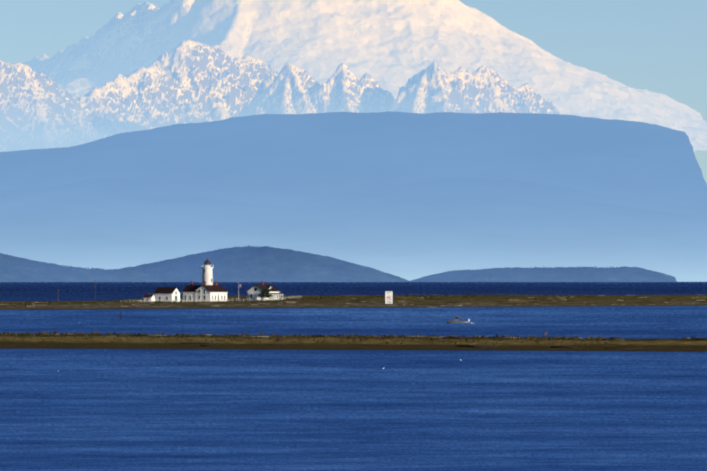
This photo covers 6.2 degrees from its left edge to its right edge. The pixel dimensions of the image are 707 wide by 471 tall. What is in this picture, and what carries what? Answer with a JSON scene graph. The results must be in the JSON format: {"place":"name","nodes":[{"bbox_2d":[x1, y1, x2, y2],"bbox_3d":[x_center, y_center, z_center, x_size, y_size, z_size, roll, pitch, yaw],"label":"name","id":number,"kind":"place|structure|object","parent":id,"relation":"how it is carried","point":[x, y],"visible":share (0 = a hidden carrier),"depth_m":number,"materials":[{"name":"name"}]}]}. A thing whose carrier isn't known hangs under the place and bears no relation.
{"place":"outdoors","nodes":[
{"label":"outdoors","id":0,"kind":"place"},
{"bbox_2d":[201,259,213,284],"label":"lighthouse tower","id":1,"kind":"structure","parent":0,"point":[207,273],"depth_m":2946.68,"materials":[{"name":"white paint"}]},
{"bbox_2d":[0,39,568,151],"bbox_3d":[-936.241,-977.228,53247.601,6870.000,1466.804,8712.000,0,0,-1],"label":"mountain ranges","id":2,"kind":"object","parent":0,"point":[187,81],"visible":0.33,"depth_m":52152.79,"materials":[{"name":"white snow"}]},
{"bbox_2d":[25,283,547,334],"bbox_3d":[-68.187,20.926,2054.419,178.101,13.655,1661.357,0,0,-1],"label":"spit poles and pilings","id":3,"kind":"object","parent":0,"point":[545,333],"visible":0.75,"depth_m":2412.01,"materials":[{"name":"brown wood"}]},
{"bbox_2d":[0,282,706,470],"bbox_3d":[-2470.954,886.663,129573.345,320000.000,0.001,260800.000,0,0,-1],"label":"sea water","id":4,"kind":"structure","parent":0,"point":[210,410],"depth_m":751.28,"materials":[{"name":"blue liquid"}]},
{"bbox_2d":[0,246,676,281],"bbox_3d":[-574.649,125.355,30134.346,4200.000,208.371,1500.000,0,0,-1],"label":"hills","id":5,"kind":"structure","parent":4,"relation":"on","point":[253,264],"depth_m":30085.21,"materials":[{"name":"blue"}]},
{"bbox_2d":[7,245,613,269],"bbox_3d":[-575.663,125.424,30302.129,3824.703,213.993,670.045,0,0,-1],"label":"island conifers","id":6,"kind":"object","parent":5,"relation":"on","point":[307,252],"visible":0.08,"depth_m":30594.98,"materials":[{"name":"plant"}]},
{"bbox_2d":[0,333,706,351],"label":"sand spit","id":7,"kind":"structure","parent":4,"relation":"on","point":[646,345],"depth_m":1214.70,"materials":[{"name":"brown sand"}]},
{"bbox_2d":[0,294,706,348],"bbox_3d":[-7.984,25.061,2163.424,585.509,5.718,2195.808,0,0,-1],"label":"driftwood logs","id":8,"kind":"object","parent":7,"relation":"on","point":[612,338],"visible":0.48,"depth_m":1277.03,"materials":[{"name":"brown wood"}]},
{"bbox_2d":[0,295,706,309],"bbox_3d":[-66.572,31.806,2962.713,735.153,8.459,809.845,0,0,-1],"label":"sand spit","id":9,"kind":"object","parent":4,"relation":"on","point":[601,301],"depth_m":2997.92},
{"bbox_2d":[143,293,155,301],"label":"shed","id":10,"kind":"structure","parent":9,"relation":"on","point":[149,297],"depth_m":2910.46,"materials":[{"name":"white paint"}]},
{"bbox_2d":[153,287,180,301],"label":"house","id":11,"kind":"structure","parent":9,"relation":"on","point":[167,294],"depth_m":2926.65,"materials":[{"name":"white paint"}]},
{"bbox_2d":[182,281,227,301],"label":"lighthouse building","id":12,"kind":"structure","parent":9,"relation":"on","point":[204,292],"depth_m":2942.05,"materials":[{"name":"white paint"}]},
{"bbox_2d":[121,296,295,302],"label":"fence","id":13,"kind":"object","parent":9,"relation":"on","point":[207,299],"visible":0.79,"depth_m":2935.11,"materials":[{"name":"white wood"}]},
{"bbox_2d":[246,281,282,300],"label":"keepers quarters","id":14,"kind":"structure","parent":9,"relation":"on","point":[254,291],"depth_m":2967.15,"materials":[{"name":"white paint"}]},
{"bbox_2d":[259,289,272,298],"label":"tree","id":15,"kind":"object","parent":9,"relation":"on","point":[264,293],"visible":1,"depth_m":2959.12,"materials":[{"name":"green plant"}]},
{"bbox_2d":[0,294,625,344],"bbox_3d":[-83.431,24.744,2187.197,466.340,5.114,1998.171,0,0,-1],"label":"grass","id":16,"kind":"structure","parent":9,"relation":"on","point":[325,336],"depth_m":1310.98,"materials":[{"name":"green plant"}]},
{"bbox_2d":[385,291,392,306],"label":"sign","id":17,"kind":"object","parent":9,"relation":"on","point":[388,297],"visible":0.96,"depth_m":2952.67,"materials":[{"name":"white wood"}]},
{"bbox_2d":[447,317,469,322],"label":"boat","id":18,"kind":"object","parent":4,"relation":"on","point":[457,320],"visible":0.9,"depth_m":1903.45,"materials":[{"name":"metal"}]},
{"bbox_2d":[0,177,706,281],"bbox_3d":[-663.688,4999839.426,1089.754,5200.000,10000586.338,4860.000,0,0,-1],"label":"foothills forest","id":19,"kind":"object","parent":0,"point":[410,231],"visible":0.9,"depth_m":34765.55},
{"bbox_2d":[0,111,706,221],"bbox_3d":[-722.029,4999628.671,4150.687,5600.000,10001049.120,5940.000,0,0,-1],"label":"foothills forest","id":20,"kind":"object","parent":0,"point":[315,153],"visible":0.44,"depth_m":38826.50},
{"bbox_2d":[0,0,706,182],"label":"sky","id":21,"kind":"structure","parent":0,"point":[660,46],"materials":[{"name":"blue"}]},
{"bbox_2d":[5,0,706,151],"bbox_3d":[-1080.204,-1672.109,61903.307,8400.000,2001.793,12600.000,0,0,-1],"label":"mountain","id":22,"kind":"structure","parent":0,"point":[392,46],"depth_m":58398.92,"materials":[{"name":"white snow"}]}
]}

